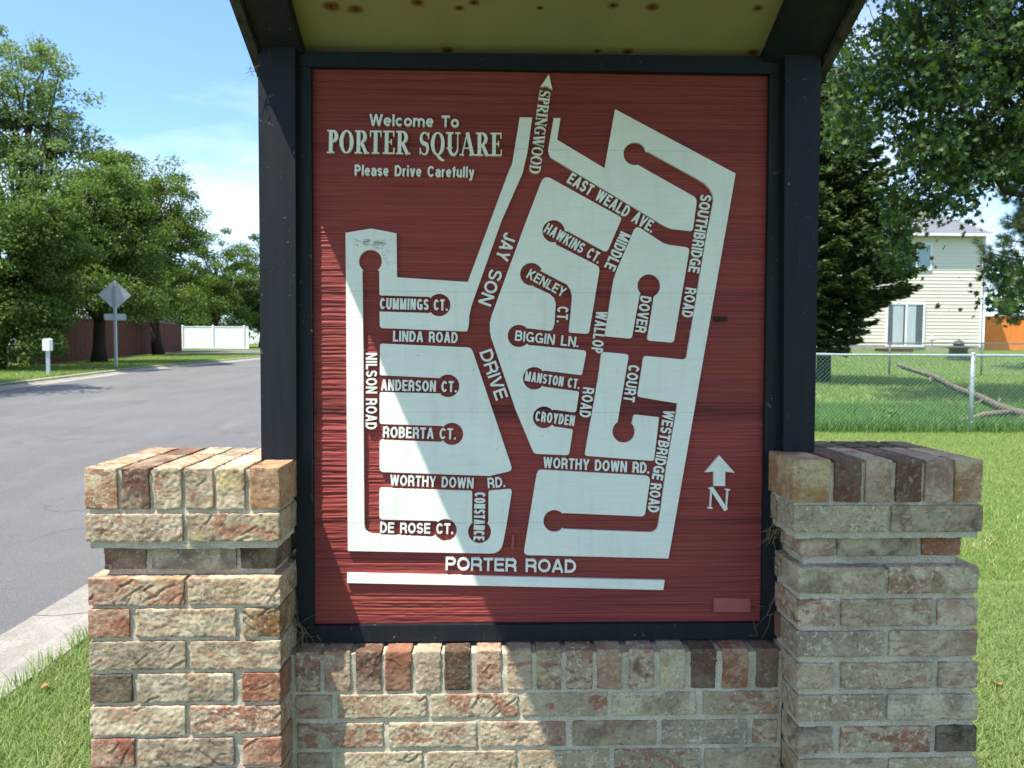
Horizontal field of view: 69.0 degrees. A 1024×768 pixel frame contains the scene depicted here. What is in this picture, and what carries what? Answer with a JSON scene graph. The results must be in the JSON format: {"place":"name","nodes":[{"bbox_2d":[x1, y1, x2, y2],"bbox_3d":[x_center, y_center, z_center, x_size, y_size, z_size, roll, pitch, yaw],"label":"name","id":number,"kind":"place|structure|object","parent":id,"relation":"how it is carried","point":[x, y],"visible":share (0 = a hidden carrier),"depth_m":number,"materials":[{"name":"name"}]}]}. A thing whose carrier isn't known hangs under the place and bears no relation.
{"place":"outdoors","nodes":[
{"label":"outdoors","id":0,"kind":"place"},
{"bbox_2d":[8,299,173,344],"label":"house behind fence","id":1,"kind":"structure","parent":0,"point":[170,321],"depth_m":61.69,"materials":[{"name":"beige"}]},
{"bbox_2d":[0,352,259,382],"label":"verge grass","id":2,"kind":"structure","parent":0,"point":[136,361],"depth_m":27.90,"materials":[{"name":"green plant"}]},
{"bbox_2d":[0,359,260,634],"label":"road","id":3,"kind":"structure","parent":0,"point":[56,439],"depth_m":10.63,"materials":[{"name":"grey asphalt"}]},
{"bbox_2d":[17,349,259,353],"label":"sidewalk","id":4,"kind":"structure","parent":0,"point":[221,351],"depth_m":51.41,"materials":[{"name":"concrete"}]},
{"bbox_2d":[0,343,1023,767],"bbox_3d":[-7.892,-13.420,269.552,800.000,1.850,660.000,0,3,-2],"label":"ground","id":5,"kind":"structure","parent":0,"point":[1010,575],"depth_m":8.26,"materials":[{"name":"green plant"}]},
{"bbox_2d":[0,608,91,702],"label":"edge grass","id":6,"kind":"structure","parent":5,"relation":"on","point":[49,658],"depth_m":3.16,"materials":[{"name":"green plant"}]},
{"bbox_2d":[0,584,92,699],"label":"kerb","id":7,"kind":"structure","parent":5,"relation":"on","point":[42,632],"depth_m":3.75,"materials":[{"name":"concrete"}]},
{"bbox_2d":[42,338,52,374],"bbox_3d":[-13.642,-0.737,21.902,0.200,1.199,0.180,0,3,-2],"label":"mailbox","id":8,"kind":"object","parent":5,"relation":"on","point":[47,345],"visible":0.94,"depth_m":21.86,"materials":[{"name":"metal"}]},
{"bbox_2d":[0,183,107,369],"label":"leafy shrub tree","id":9,"kind":"object","parent":5,"relation":"on","point":[30,310],"visible":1,"depth_m":23.91,"materials":[{"name":"green plant"}]},
{"bbox_2d":[0,24,126,348],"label":"tall tree","id":10,"kind":"object","parent":5,"relation":"on","point":[23,157],"visible":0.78,"depth_m":45.64,"materials":[{"name":"green plant"}]},
{"bbox_2d":[6,147,176,362],"bbox_3d":[-16.130,-5.032,28.998,6.550,8.824,6.241,3,4,42],"label":"street tree","id":11,"kind":"object","parent":5,"relation":"on","point":[114,230],"visible":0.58,"depth_m":29.21,"materials":[{"name":"green plant"}]},
{"bbox_2d":[29,318,181,365],"bbox_3d":[-19.840,-2.354,38.611,0.041,2.118,24.929,0,3,-12],"label":"brown board fence","id":12,"kind":"object","parent":5,"relation":"on","point":[133,338],"visible":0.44,"depth_m":37.09,"materials":[{"name":"brown wood"}]},
{"bbox_2d":[3,168,209,321],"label":"yard tree","id":13,"kind":"object","parent":5,"relation":"on","point":[98,220],"visible":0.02,"depth_m":48.75,"materials":[{"name":"green plant"}]},
{"bbox_2d":[98,280,130,365],"bbox_3d":[-14.023,-2.072,26.329,1.023,3.160,0.083,-1,3,-20],"label":"road sign","id":14,"kind":"object","parent":5,"relation":"on","point":[114,295],"visible":0.92,"depth_m":26.32,"materials":[{"name":"metal"}]},
{"bbox_2d":[0,356,259,390],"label":"kerb","id":15,"kind":"structure","parent":5,"relation":"on","point":[28,384],"depth_m":23.57,"materials":[{"name":"concrete"}]},
{"bbox_2d":[92,147,225,354],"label":"street tree","id":16,"kind":"object","parent":5,"relation":"on","point":[183,228],"visible":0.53,"depth_m":40.89,"materials":[{"name":"green plant"}]},
{"bbox_2d":[84,447,296,767],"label":"brick pillar","id":17,"kind":"structure","parent":5,"relation":"on","point":[192,602],"depth_m":1.54,"materials":[{"name":"beige brick"}]},
{"bbox_2d":[165,265,236,325],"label":"tree","id":18,"kind":"object","parent":5,"relation":"on","point":[178,320],"visible":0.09,"depth_m":72.95,"materials":[{"name":"green plant"}]},
{"bbox_2d":[181,325,248,348],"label":"white vinyl fence","id":19,"kind":"object","parent":5,"relation":"on","point":[235,337],"visible":0.94,"depth_m":61.65,"materials":[{"name":"white plastic"}]},
{"bbox_2d":[176,227,259,328],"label":"roadside tree","id":20,"kind":"object","parent":5,"relation":"on","point":[224,290],"visible":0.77,"depth_m":66.56,"materials":[{"name":"green plant"}]},
{"bbox_2d":[182,275,259,343],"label":"distant wood","id":21,"kind":"object","parent":5,"relation":"on","point":[250,332],"depth_m":114.22,"materials":[{"name":"green plant"}]},
{"bbox_2d":[218,233,259,346],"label":"tree","id":22,"kind":"object","parent":5,"relation":"on","point":[251,298],"visible":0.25,"depth_m":71.30,"materials":[{"name":"green plant"}]},
{"bbox_2d":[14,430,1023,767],"bbox_3d":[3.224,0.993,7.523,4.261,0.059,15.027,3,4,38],"label":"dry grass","id":23,"kind":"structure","parent":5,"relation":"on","point":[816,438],"depth_m":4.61,"materials":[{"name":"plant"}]},
{"bbox_2d":[290,639,782,767],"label":"brick wall","id":24,"kind":"structure","parent":5,"relation":"on","point":[688,703],"depth_m":1.66,"materials":[{"name":"beige brick"}]},
{"bbox_2d":[229,0,866,641],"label":"map sign","id":25,"kind":"object","parent":24,"relation":"on","point":[537,320],"visible":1,"depth_m":1.68,"materials":[{"name":"red wood"}]},
{"bbox_2d":[244,62,260,76],"bbox_3d":[-0.553,-0.671,1.592,0.042,0.036,0.025,0,3,-2],"label":"straw tuft","id":26,"kind":"object","parent":25,"relation":"attached to","point":[253,69],"visible":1,"depth_m":1.59,"materials":[{"name":"beige plant"}]},
{"bbox_2d":[292,600,321,652],"bbox_3d":[-0.472,0.547,1.655,0.109,0.150,0.077,3,4,39],"label":"straw tuft","id":27,"kind":"object","parent":25,"relation":"on","point":[300,626],"visible":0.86,"depth_m":1.65,"materials":[{"name":"beige plant"}]},
{"bbox_2d":[745,585,777,637],"bbox_3d":[0.573,0.527,1.674,0.161,0.165,0.094,-1,3,-28],"label":"straw tuft","id":28,"kind":"object","parent":25,"relation":"on","point":[767,613],"visible":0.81,"depth_m":1.69,"materials":[{"name":"beige plant"}]},
{"bbox_2d":[816,67,928,382],"bbox_3d":[10.066,-5.037,24.204,6.073,10.400,5.800,0,3,-2],"label":"spruce tree","id":29,"kind":"object","parent":5,"relation":"on","point":[845,211],"visible":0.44,"depth_m":22.82,"materials":[{"name":"green plant"}]},
{"bbox_2d":[768,441,982,767],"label":"brick pillar","id":30,"kind":"structure","parent":5,"relation":"on","point":[875,618],"depth_m":1.59,"materials":[{"name":"beige brick"}]},
{"bbox_2d":[753,517,785,565],"bbox_3d":[0.599,0.348,1.680,0.126,0.140,0.073,1,3,6],"label":"straw tuft","id":31,"kind":"object","parent":30,"relation":"on","point":[769,530],"visible":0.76,"depth_m":1.68,"materials":[{"name":"beige plant"}]},
{"bbox_2d":[874,399,897,419],"bbox_3d":[6.574,0.504,13.040,0.415,0.465,0.258,0,3,-2],"label":"weed plant","id":32,"kind":"object","parent":5,"relation":"on","point":[891,411],"visible":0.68,"depth_m":13.06,"materials":[{"name":"green plant"}]},
{"bbox_2d":[874,348,914,351],"bbox_3d":[20.393,-1.780,39.794,1.700,0.300,0.940,0,3,-2],"label":"door step","id":33,"kind":"object","parent":5,"relation":"on","point":[895,349],"depth_m":39.35,"materials":[{"name":"grey concrete"}]},
{"bbox_2d":[816,206,996,350],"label":"cream house","id":34,"kind":"structure","parent":5,"relation":"on","point":[916,317],"depth_m":40.48,"materials":[{"name":"beige plastic"}]},
{"bbox_2d":[885,302,925,346],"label":"patio door","id":35,"kind":"structure","parent":34,"relation":"in","point":[905,322],"depth_m":40.47,"materials":[{"name":"white glass"}]},
{"bbox_2d":[906,243,932,269],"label":"window","id":36,"kind":"structure","parent":34,"relation":"in","point":[924,256],"depth_m":40.32,"materials":[{"name":"blue glass"}]},
{"bbox_2d":[815,353,1023,430],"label":"chain link fence","id":37,"kind":"object","parent":5,"relation":"on","point":[971,407],"visible":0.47,"depth_m":12.14,"materials":[{"name":"metal"}]},
{"bbox_2d":[816,342,1023,375],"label":"chain link fence","id":38,"kind":"object","parent":5,"relation":"on","point":[905,343],"visible":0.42,"depth_m":28.43,"materials":[{"name":"metal"}]},
{"bbox_2d":[820,0,1023,327],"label":"gum tree","id":39,"kind":"object","parent":5,"relation":"on","point":[978,151],"visible":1,"depth_m":16.67,"materials":[{"name":"green plant"}]},
{"bbox_2d":[928,336,934,352],"bbox_3d":[22.078,-2.085,39.206,0.340,0.883,0.340,0,3,-2],"label":"garden light","id":40,"kind":"object","parent":5,"relation":"on","point":[931,338],"visible":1,"depth_m":39.12,"materials":[{"name":"metal"}]},
{"bbox_2d":[941,339,975,359],"bbox_3d":[21.033,-1.621,35.093,1.400,1.000,1.400,0,3,-2],"label":"fire pit","id":41,"kind":"object","parent":5,"relation":"on","point":[957,350],"visible":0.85,"depth_m":34.80,"materials":[{"name":"grey metal"}]},
{"bbox_2d":[896,362,1023,421],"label":"fallen limb","id":42,"kind":"object","parent":5,"relation":"on","point":[1002,410],"visible":0.78,"depth_m":13.32,"materials":[{"name":"brown wood"}]},
{"bbox_2d":[970,143,1023,327],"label":"tree","id":43,"kind":"object","parent":5,"relation":"on","point":[1017,222],"visible":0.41,"depth_m":30.68,"materials":[{"name":"green plant"}]},
{"bbox_2d":[984,316,1023,349],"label":"orange board fence","id":44,"kind":"object","parent":5,"relation":"on","point":[999,333],"visible":0.74,"depth_m":42.23,"materials":[{"name":"orange wood"}]},
{"bbox_2d":[0,0,1023,345],"label":"sky","id":45,"kind":"structure","parent":0,"point":[171,76],"materials":[{"name":"blue"}]},
{"bbox_2d":[815,352,1023,404],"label":"yard grass","id":46,"kind":"structure","parent":0,"point":[893,382],"depth_m":24.28,"materials":[{"name":"green plant"}]},
{"bbox_2d":[815,400,1023,433],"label":"long grass","id":47,"kind":"structure","parent":0,"point":[941,425],"depth_m":12.84,"materials":[{"name":"green plant"}]}
]}

